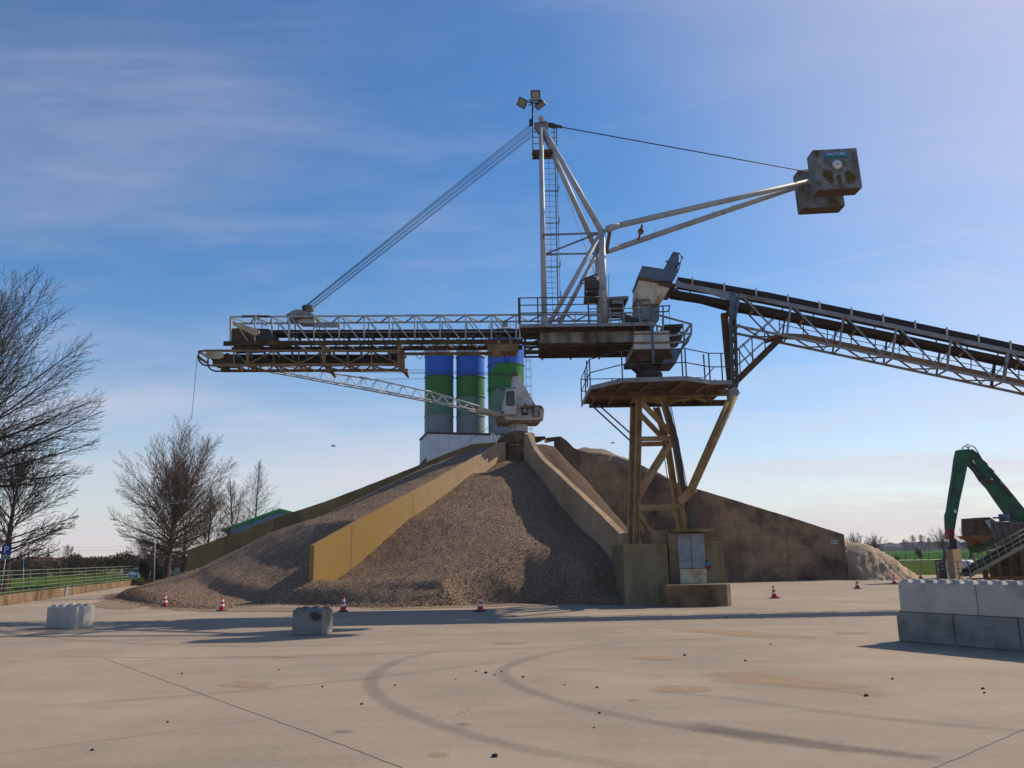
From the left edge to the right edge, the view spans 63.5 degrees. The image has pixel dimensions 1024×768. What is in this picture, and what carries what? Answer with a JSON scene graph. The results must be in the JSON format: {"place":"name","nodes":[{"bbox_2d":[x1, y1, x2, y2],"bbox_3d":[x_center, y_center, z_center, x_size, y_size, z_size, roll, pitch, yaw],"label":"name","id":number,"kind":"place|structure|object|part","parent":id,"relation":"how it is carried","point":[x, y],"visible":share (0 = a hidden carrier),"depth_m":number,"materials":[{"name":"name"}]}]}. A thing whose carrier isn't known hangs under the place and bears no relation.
{"place":"outdoors","nodes":[
{"label":"outdoors","id":0,"kind":"place"},
{"bbox_2d":[0,573,176,594],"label":"grass field","id":1,"kind":"structure","parent":0,"point":[90,578],"depth_m":109.39,"materials":[{"name":"green plant"}]},
{"bbox_2d":[0,545,11,594],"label":"parking sign","id":2,"kind":"object","parent":1,"relation":"on","point":[6,549],"visible":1,"depth_m":53.33,"materials":[{"name":"metal"}]},
{"bbox_2d":[20,558,27,591],"bbox_3d":[-37.316,14.714,63.123,0.589,2.854,0.070,-1,-12,0],"label":"road sign","id":3,"kind":"object","parent":1,"relation":"on","point":[23,563],"visible":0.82,"depth_m":63.30,"materials":[{"name":"grey metal"}]},
{"bbox_2d":[0,558,48,577],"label":"hedge","id":4,"kind":"object","parent":1,"relation":"on","point":[16,567],"visible":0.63,"depth_m":131.96,"materials":[{"name":"green plant"}]},
{"bbox_2d":[0,428,78,591],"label":"bare tree","id":5,"kind":"object","parent":1,"relation":"on","point":[13,503],"visible":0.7,"depth_m":71.71,"materials":[{"name":"brown plant"}]},
{"bbox_2d":[1,585,78,594],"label":"meadow grass","id":6,"kind":"structure","parent":1,"relation":"on","point":[18,589],"depth_m":74.20,"materials":[{"name":"green plant"}]},
{"bbox_2d":[25,561,67,576],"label":"hedge","id":7,"kind":"object","parent":1,"relation":"on","point":[56,566],"visible":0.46,"depth_m":137.98,"materials":[{"name":"green plant"}]},
{"bbox_2d":[0,264,106,488],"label":"bare tree","id":8,"kind":"object","parent":1,"relation":"on","point":[5,434],"visible":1,"depth_m":61.20,"materials":[{"name":"brown plant"}]},
{"bbox_2d":[47,559,81,575],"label":"hedge","id":9,"kind":"object","parent":1,"relation":"on","point":[68,571],"visible":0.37,"depth_m":142.75,"materials":[{"name":"green plant"}]},
{"bbox_2d":[60,552,100,575],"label":"hedge","id":10,"kind":"object","parent":1,"relation":"on","point":[80,561],"visible":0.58,"depth_m":143.56,"materials":[{"name":"green plant"}]},
{"bbox_2d":[81,556,113,574],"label":"hedge","id":11,"kind":"object","parent":1,"relation":"on","point":[102,563],"visible":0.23,"depth_m":146.71,"materials":[{"name":"green plant"}]},
{"bbox_2d":[104,550,137,575],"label":"hedge","id":12,"kind":"object","parent":1,"relation":"on","point":[115,561],"visible":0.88,"depth_m":140.20,"materials":[{"name":"green plant"}]},
{"bbox_2d":[126,569,150,579],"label":"parked car","id":13,"kind":"object","parent":1,"relation":"on","point":[134,575],"visible":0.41,"depth_m":107.90,"materials":[{"name":"paint"}]},
{"bbox_2d":[116,555,164,571],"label":"hedge","id":14,"kind":"object","parent":1,"relation":"on","point":[145,559],"visible":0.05,"depth_m":149.73,"materials":[{"name":"green plant"}]},
{"bbox_2d":[131,578,155,582],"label":"shrub","id":15,"kind":"object","parent":1,"relation":"on","point":[144,581],"visible":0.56,"depth_m":85.80,"materials":[{"name":"green plant"}]},
{"bbox_2d":[124,535,163,577],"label":"bare tree","id":16,"kind":"object","parent":1,"relation":"on","point":[143,554],"visible":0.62,"depth_m":120.81,"materials":[{"name":"brown plant"}]},
{"bbox_2d":[138,558,159,579],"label":"evergreen shrub","id":17,"kind":"object","parent":1,"relation":"on","point":[144,570],"visible":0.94,"depth_m":90.40,"materials":[{"name":"green plant"}]},
{"bbox_2d":[149,564,163,580],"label":"evergreen shrub","id":18,"kind":"object","parent":1,"relation":"on","point":[159,575],"visible":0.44,"depth_m":94.21,"materials":[{"name":"green plant"}]},
{"bbox_2d":[143,544,176,568],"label":"bare tree","id":19,"kind":"object","parent":1,"relation":"on","point":[162,559],"visible":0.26,"depth_m":143.44,"materials":[{"name":"brown plant"}]},
{"bbox_2d":[174,568,180,573],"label":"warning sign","id":20,"kind":"object","parent":1,"relation":"on","point":[177,570],"visible":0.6,"depth_m":94.71,"materials":[{"name":"metal"}]},
{"bbox_2d":[171,558,186,570],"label":"hedge","id":21,"kind":"object","parent":1,"relation":"on","point":[175,563],"visible":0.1,"depth_m":155.15,"materials":[{"name":"green plant"}]},
{"bbox_2d":[175,488,236,565],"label":"bare tree","id":22,"kind":"object","parent":1,"relation":"on","point":[222,526],"visible":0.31,"depth_m":112.66,"materials":[{"name":"brown plant"}]},
{"bbox_2d":[221,508,291,534],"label":"green roofed shed","id":23,"kind":"structure","parent":1,"relation":"on","point":[257,520],"depth_m":137.89,"materials":[{"name":"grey metal"}]},
{"bbox_2d":[0,559,924,574],"bbox_3d":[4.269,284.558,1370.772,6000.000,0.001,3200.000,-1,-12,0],"label":"ground","id":24,"kind":"structure","parent":0,"point":[117,572],"depth_m":170.97,"materials":[{"name":"green plant"}]},
{"bbox_2d":[55,544,73,557],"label":"bare tree","id":25,"kind":"object","parent":24,"relation":"on","point":[67,551],"visible":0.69,"depth_m":237.80,"materials":[{"name":"brown plant"}]},
{"bbox_2d":[0,580,131,605],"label":"wall","id":26,"kind":"structure","parent":24,"relation":"on","point":[14,598],"depth_m":58.66,"materials":[{"name":"concrete"}]},
{"bbox_2d":[0,566,137,593],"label":"fence","id":27,"kind":"object","parent":26,"relation":"on","point":[59,579],"visible":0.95,"depth_m":60.18,"materials":[{"name":"metal"}]},
{"bbox_2d":[0,555,186,571],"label":"wood","id":28,"kind":"object","parent":24,"relation":"on","point":[50,559],"visible":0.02,"depth_m":192.97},
{"bbox_2d":[141,554,186,572],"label":"hedge","id":29,"kind":"object","parent":24,"relation":"on","point":[173,561],"visible":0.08,"depth_m":158.54,"materials":[{"name":"green plant"}]},
{"bbox_2d":[107,416,236,578],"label":"bare tree","id":30,"kind":"object","parent":24,"relation":"on","point":[185,483],"visible":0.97,"depth_m":89.55,"materials":[{"name":"brown plant"}]},
{"bbox_2d":[159,477,216,572],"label":"bare tree","id":31,"kind":"object","parent":24,"relation":"on","point":[183,558],"visible":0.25,"depth_m":92.34,"materials":[{"name":"brown plant"}]},
{"bbox_2d":[209,477,258,541],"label":"bare tree","id":32,"kind":"object","parent":24,"relation":"on","point":[231,501],"visible":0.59,"depth_m":177.71,"materials":[{"name":"brown plant"}]},
{"bbox_2d":[224,461,280,527],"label":"conical tree","id":33,"kind":"object","parent":24,"relation":"on","point":[258,487],"visible":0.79,"depth_m":190.04,"materials":[{"name":"brown plant"}]},
{"bbox_2d":[419,431,504,464],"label":"white building","id":34,"kind":"structure","parent":24,"relation":"on","point":[433,445],"depth_m":110.57,"materials":[{"name":"grey metal"}]},
{"bbox_2d":[424,339,453,433],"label":"silo","id":35,"kind":"object","parent":34,"relation":"attached to","point":[438,418],"visible":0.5,"depth_m":120.38,"materials":[{"name":"paint"}]},
{"bbox_2d":[456,344,484,432],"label":"silo","id":36,"kind":"object","parent":34,"relation":"attached to","point":[471,391],"visible":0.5,"depth_m":120.43,"materials":[{"name":"paint"}]},
{"bbox_2d":[487,322,532,433],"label":"silo","id":37,"kind":"object","parent":34,"relation":"attached to","point":[499,367],"visible":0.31,"depth_m":117.37,"materials":[{"name":"paint"}]},
{"bbox_2d":[868,541,1016,550],"bbox_3d":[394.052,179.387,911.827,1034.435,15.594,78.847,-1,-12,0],"label":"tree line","id":38,"kind":"object","parent":24,"relation":"on","point":[889,546],"visible":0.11,"depth_m":882.15,"materials":[{"name":"plant"}]},
{"bbox_2d":[0,574,1023,767],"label":"yard","id":39,"kind":"structure","parent":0,"point":[65,687],"depth_m":15.85,"materials":[{"name":"concrete"}]},
{"bbox_2d":[46,603,94,627],"bbox_3d":[-17.108,8.976,32.081,1.336,0.875,0.976,-4,-12,14],"label":"concrete block","id":40,"kind":"object","parent":39,"relation":"on","point":[72,615],"depth_m":31.68,"materials":[{"name":"grey concrete"}]},
{"bbox_2d":[92,599,147,609],"bbox_3d":[-23.328,12.947,48.804,3.867,0.001,16.266,6,-13,-29],"label":"sand patch","id":41,"kind":"object","parent":39,"relation":"on","point":[109,604],"visible":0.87,"depth_m":46.97,"materials":[{"name":"beige sand"}]},
{"bbox_2d":[131,583,145,585],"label":"kerb","id":42,"kind":"structure","parent":39,"relation":"on","point":[133,584],"depth_m":83.21,"materials":[{"name":"concrete"}]},
{"bbox_2d":[153,500,185,581],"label":"street lamp","id":43,"kind":"object","parent":39,"relation":"on","point":[155,540],"visible":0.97,"depth_m":83.88,"materials":[{"name":"grey metal"}]},
{"bbox_2d":[142,604,296,611],"bbox_3d":[-15.758,11.578,42.704,17.792,0.001,5.171,-7,-13,26],"label":"sand patch","id":44,"kind":"object","parent":39,"relation":"on","point":[262,609],"visible":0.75,"depth_m":41.61,"materials":[{"name":"beige sand"}]},
{"bbox_2d":[161,594,169,606],"bbox_3d":[-18.806,11.739,44.885,0.420,0.675,0.420,0,-11,-17],"label":"traffic cone","id":45,"kind":"object","parent":44,"relation":"on","point":[165,603],"visible":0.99,"depth_m":44.79,"materials":[{"name":"plastic"}]},
{"bbox_2d":[216,597,227,610],"bbox_3d":[-14.237,10.801,40.658,0.420,0.675,0.420,-3,-11,18],"label":"traffic cone","id":46,"kind":"object","parent":44,"relation":"on","point":[221,607],"visible":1,"depth_m":40.56,"materials":[{"name":"plastic"}]},
{"bbox_2d":[222,683,259,686],"bbox_3d":[-5.336,6.117,16.890,1.378,0.001,0.994,-7,-13,28],"label":"sand patch","id":47,"kind":"object","parent":39,"relation":"on","point":[249,684],"visible":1,"depth_m":16.80,"materials":[{"name":"beige sand"}]},
{"bbox_2d":[100,445,506,609],"bbox_3d":[-15.093,8.421,55.237,31.495,11.347,25.726,-1,-12,0],"label":"gravel pile","id":48,"kind":"object","parent":39,"relation":"on","point":[269,568],"visible":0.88,"depth_m":53.09,"materials":[{"name":"beige gravel"}]},
{"bbox_2d":[292,606,332,634],"bbox_3d":[-6.665,7.938,27.796,1.148,0.875,0.844,-3,-12,12],"label":"concrete block","id":49,"kind":"object","parent":39,"relation":"on","point":[314,620],"depth_m":27.45,"materials":[{"name":"grey concrete"}]},
{"bbox_2d":[186,442,495,589],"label":"bunker wall","id":50,"kind":"structure","parent":39,"relation":"on","point":[202,555],"depth_m":66.02,"materials":[{"name":"brown concrete"}]},
{"bbox_2d":[338,597,347,611],"bbox_3d":[-7.934,10.355,38.949,0.420,0.675,0.420,5,-14,-19],"label":"traffic cone","id":51,"kind":"object","parent":39,"relation":"on","point":[343,607],"visible":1,"depth_m":38.83,"materials":[{"name":"plastic"}]},
{"bbox_2d":[309,442,505,580],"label":"bunker wall","id":52,"kind":"structure","parent":39,"relation":"on","point":[337,554],"depth_m":52.55,"materials":[{"name":"concrete"}]},
{"bbox_2d":[277,460,623,607],"bbox_3d":[-3.048,8.608,53.719,19.500,10.015,26.010,-1,-12,0],"label":"gravel pile","id":53,"kind":"object","parent":39,"relation":"on","point":[506,532],"visible":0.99,"depth_m":47.15,"materials":[{"name":"beige gravel"}]},
{"bbox_2d":[360,603,556,608],"bbox_3d":[-2.275,11.309,42.380,13.042,0.001,4.769,2,-12,-14],"label":"sand patch","id":54,"kind":"object","parent":39,"relation":"on","point":[453,606],"visible":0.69,"depth_m":41.35,"materials":[{"name":"beige sand"}]},
{"bbox_2d":[474,596,485,611],"bbox_3d":[-1.431,9.966,37.532,0.420,0.675,0.420,-7,-14,32],"label":"traffic cone","id":55,"kind":"object","parent":39,"relation":"on","point":[480,607],"visible":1,"depth_m":37.41,"materials":[{"name":"plastic"}]},
{"bbox_2d":[0,651,1023,767],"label":"yard joints","id":56,"kind":"object","parent":39,"relation":"on","point":[539,666],"visible":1,"depth_m":11.65,"materials":[{"name":"grey concrete"}]},
{"bbox_2d":[497,432,534,461],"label":"crane column","id":57,"kind":"structure","parent":39,"relation":"on","point":[514,441],"depth_m":66.83,"materials":[{"name":"concrete"}]},
{"bbox_2d":[264,366,543,445],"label":"derrick crane","id":58,"kind":"object","parent":57,"relation":"on","point":[522,411],"visible":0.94,"depth_m":67.92,"materials":[{"name":"white metal"}]},
{"bbox_2d":[524,433,629,558],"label":"bunker wall","id":59,"kind":"structure","parent":39,"relation":"on","point":[591,518],"depth_m":51.74,"materials":[{"name":"beige concrete"}]},
{"bbox_2d":[523,444,640,542],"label":"gravel pile","id":60,"kind":"object","parent":39,"relation":"on","point":[553,455],"visible":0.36,"depth_m":66.38,"materials":[{"name":"beige gravel"}]},
{"bbox_2d":[577,447,668,479],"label":"gravel pile","id":61,"kind":"object","parent":39,"relation":"on","point":[606,454],"visible":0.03,"depth_m":71.39,"materials":[{"name":"beige gravel"}]},
{"bbox_2d":[642,656,666,658],"bbox_3d":[3.470,6.628,20.035,1.275,0.001,1.085,-1,-12,0],"label":"sand patch","id":62,"kind":"object","parent":39,"relation":"on","point":[653,657],"visible":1,"depth_m":20.08,"materials":[{"name":"beige sand"}]},
{"bbox_2d":[612,529,731,606],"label":"tower pier","id":63,"kind":"structure","parent":39,"relation":"on","point":[642,572],"depth_m":40.29,"materials":[{"name":"brown concrete"}]},
{"bbox_2d":[580,348,739,543],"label":"stacker tower","id":64,"kind":"structure","parent":63,"relation":"on","point":[636,395],"depth_m":43.44,"materials":[{"name":"metal"}]},
{"bbox_2d":[191,90,861,419],"bbox_3d":[0.975,-7.630,46.384,36.454,19.057,3.930,-1,-12,0],"label":"slewing stacker","id":65,"kind":"object","parent":64,"relation":"on","point":[827,180],"visible":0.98,"depth_m":45.31,"materials":[{"name":"metal"}]},
{"bbox_2d":[668,533,706,583],"bbox_3d":[8.625,8.550,40.707,1.786,2.447,0.067,-1,-12,0],"label":"electrical cabinet","id":66,"kind":"object","parent":63,"relation":"attached to","point":[687,546],"visible":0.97,"depth_m":40.68,"materials":[{"name":"grey metal"}]},
{"bbox_3d":[8.494,8.225,40.774,0.650,1.679,0.067,-1,-12,0],"label":"door","id":67,"kind":"part","parent":66,"relation":"part of","materials":[{"name":"grey metal"}]},
{"bbox_3d":[9.168,8.214,40.774,0.650,1.679,0.067,-1,-12,0],"label":"door","id":68,"kind":"part","parent":66,"relation":"part of","materials":[{"name":"grey metal"}]},
{"bbox_2d":[705,561,710,568],"bbox_3d":[9.607,8.872,40.582,0.254,0.417,0.304,-4,-12,13],"label":"socket box","id":69,"kind":"object","parent":63,"relation":"attached to","point":[708,565],"visible":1,"depth_m":40.45,"materials":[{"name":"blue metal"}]},
{"bbox_2d":[662,685,696,690],"bbox_3d":[3.194,5.704,15.495,1.153,0.001,1.089,-10,-15,38],"label":"sand patch","id":70,"kind":"object","parent":39,"relation":"on","point":[681,688],"visible":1,"depth_m":15.43,"materials":[{"name":"beige sand"}]},
{"bbox_2d":[535,436,847,581],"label":"bunker wall","id":71,"kind":"structure","parent":39,"relation":"on","point":[758,544],"depth_m":70.14,"materials":[{"name":"concrete"}]},
{"bbox_2d":[829,540,838,543],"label":"wall plate","id":72,"kind":"object","parent":71,"relation":"attached to","point":[833,541],"depth_m":70.69,"materials":[{"name":"grey metal"}]},
{"bbox_2d":[698,629,784,636],"bbox_3d":[6.929,7.829,26.100,1.933,0.001,5.893,7,-14,-34],"label":"sand patch","id":73,"kind":"object","parent":39,"relation":"on","point":[733,632],"visible":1,"depth_m":25.95,"materials":[{"name":"beige sand"}]},
{"bbox_2d":[769,585,779,598],"bbox_3d":[14.074,11.162,44.479,0.420,0.675,0.420,0,-12,-16],"label":"traffic cone","id":74,"kind":"object","parent":39,"relation":"on","point":[774,594],"visible":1,"depth_m":44.38,"materials":[{"name":"plastic"}]},
{"bbox_2d":[737,673,855,692],"bbox_3d":[5.349,5.758,15.909,2.014,0.001,4.172,7,-14,-34],"label":"sand patch","id":75,"kind":"object","parent":39,"relation":"on","point":[776,680],"visible":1,"depth_m":16.14,"materials":[{"name":"beige sand"}]},
{"bbox_2d":[632,252,1023,395],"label":"feed conveyor","id":76,"kind":"object","parent":39,"relation":"on","point":[656,286],"visible":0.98,"depth_m":43.97,"materials":[{"name":"metal"}]},
{"bbox_2d":[841,632,862,633],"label":"sand patch","id":77,"kind":"object","parent":39,"relation":"on","point":[853,632],"visible":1,"depth_m":25.41,"materials":[{"name":"beige sand"}]},
{"bbox_2d":[854,578,861,588],"bbox_3d":[22.382,12.927,53.664,0.420,0.675,0.420,-7,-11,33],"label":"traffic cone","id":78,"kind":"object","parent":39,"relation":"on","point":[857,586],"visible":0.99,"depth_m":53.56,"materials":[{"name":"plastic"}]},
{"bbox_2d":[844,540,918,579],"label":"sand heap","id":79,"kind":"object","parent":39,"relation":"on","point":[865,562],"visible":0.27,"depth_m":69.56,"materials":[{"name":"beige sand"}]},
{"bbox_2d":[896,610,956,645],"bbox_3d":[11.500,6.600,22.615,0.776,0.875,1.631,6,-14,-31],"label":"concrete block","id":80,"kind":"object","parent":39,"relation":"on","point":[931,628],"depth_m":22.36,"materials":[{"name":"grey concrete"}]},
{"bbox_2d":[898,578,980,614],"bbox_3d":[11.710,5.740,22.422,0.776,0.875,2.179,6,-14,-31],"label":"concrete block","id":81,"kind":"object","parent":80,"relation":"on","point":[951,596],"depth_m":22.16,"materials":[{"name":"grey concrete"}]},
{"bbox_2d":[936,561,970,579],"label":"guard rail","id":82,"kind":"object","parent":39,"relation":"on","point":[958,568],"visible":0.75,"depth_m":65.17,"materials":[{"name":"grey metal"}]},
{"bbox_2d":[962,560,973,575],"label":"white tank","id":83,"kind":"object","parent":39,"relation":"on","point":[964,565],"visible":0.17,"depth_m":74.04,"materials":[{"name":"metal"}]},
{"bbox_2d":[944,445,1023,550],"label":"material handler","id":84,"kind":"object","parent":39,"relation":"on","point":[1006,501],"visible":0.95,"depth_m":67.28,"materials":[{"name":"green paint"}]},
{"bbox_2d":[953,614,1022,650],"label":"concrete block","id":85,"kind":"object","parent":39,"relation":"on","point":[992,632],"depth_m":20.98,"materials":[{"name":"grey concrete"}]},
{"bbox_2d":[956,514,1023,580],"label":"crusher plant","id":86,"kind":"object","parent":39,"relation":"on","point":[981,535],"visible":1,"depth_m":64.62,"materials":[{"name":"grey metal"}]},
{"bbox_2d":[1018,618,1023,650],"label":"concrete block","id":87,"kind":"object","parent":39,"relation":"on","point":[1021,623],"depth_m":20.29,"materials":[{"name":"grey concrete"}]},
{"bbox_2d":[976,580,1023,617],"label":"concrete block","id":88,"kind":"object","parent":87,"relation":"on","point":[1004,598],"depth_m":20.81,"materials":[{"name":"grey concrete"}]},
{"bbox_2d":[0,0,1023,559],"label":"sky","id":89,"kind":"structure","parent":0,"point":[179,168],"materials":[{"name":"blue"}]},
{"bbox_2d":[934,560,948,578],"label":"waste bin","id":90,"kind":"object","parent":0,"point":[943,574],"visible":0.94,"depth_m":68.46,"materials":[{"name":"metal"}]},
{"bbox_2d":[898,559,989,574],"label":"grass verge","id":91,"kind":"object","parent":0,"point":[930,564],"depth_m":118.94,"materials":[{"name":"green plant"}]},
{"bbox_2d":[845,532,870,543],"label":"pollard willow","id":92,"kind":"object","parent":91,"relation":"on","point":[856,540],"visible":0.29,"depth_m":150.99,"materials":[{"name":"brown plant"}]},
{"bbox_2d":[862,532,886,549],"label":"pollard willow","id":93,"kind":"object","parent":91,"relation":"on","point":[874,543],"visible":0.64,"depth_m":172.82,"materials":[{"name":"brown plant"}]},
{"bbox_2d":[902,560,931,573],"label":"fence","id":94,"kind":"object","parent":91,"relation":"on","point":[920,565],"visible":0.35,"depth_m":83.86,"materials":[{"name":"grey metal"}]},
{"bbox_2d":[915,547,922,560],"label":"tree","id":95,"kind":"object","parent":91,"relation":"on","point":[919,554],"visible":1,"depth_m":169.51,"materials":[{"name":"green plant"}]},
{"bbox_2d":[895,552,978,560],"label":"field fence","id":96,"kind":"object","parent":91,"relation":"on","point":[928,555],"visible":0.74,"depth_m":175.28,"materials":[{"name":"brown"}]},
{"bbox_2d":[926,527,959,559],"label":"pollard willow","id":97,"kind":"object","parent":91,"relation":"on","point":[943,542],"visible":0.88,"depth_m":181.08,"materials":[{"name":"brown plant"}]},
{"bbox_2d":[881,549,1012,559],"bbox_3d":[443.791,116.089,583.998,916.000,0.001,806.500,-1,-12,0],"label":"crop field","id":98,"kind":"structure","parent":0,"point":[933,554],"depth_m":327.11,"materials":[{"name":"green plant"}]},
{"bbox_2d":[902,539,909,552],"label":"tree","id":99,"kind":"object","parent":98,"relation":"on","point":[903,542],"visible":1,"depth_m":475.27,"materials":[{"name":"green plant"}]},
{"bbox_2d":[908,535,919,550],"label":"tree","id":100,"kind":"object","parent":98,"relation":"on","point":[912,538],"visible":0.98,"depth_m":483.26,"materials":[{"name":"grey plant"}]},
{"bbox_2d":[917,535,929,552],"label":"tree","id":101,"kind":"object","parent":98,"relation":"on","point":[920,538],"visible":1,"depth_m":478.37,"materials":[{"name":"grey plant"}]},
{"bbox_2d":[925,538,933,551],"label":"tree","id":102,"kind":"object","parent":98,"relation":"on","point":[929,544],"visible":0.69,"depth_m":486.74,"materials":[{"name":"green plant"}]},
{"bbox_2d":[946,549,963,579],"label":"concrete pillar","id":103,"kind":"structure","parent":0,"point":[953,555],"depth_m":66.86,"materials":[{"name":"beige concrete"}]},
{"label":"farm track","id":104,"kind":"structure","parent":0,"visible":0},
{"bbox_2d":[954,529,975,558],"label":"pollard willow","id":105,"kind":"object","parent":104,"relation":"on","point":[970,554],"visible":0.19,"depth_m":184.31,"materials":[{"name":"brown plant"}]}
]}

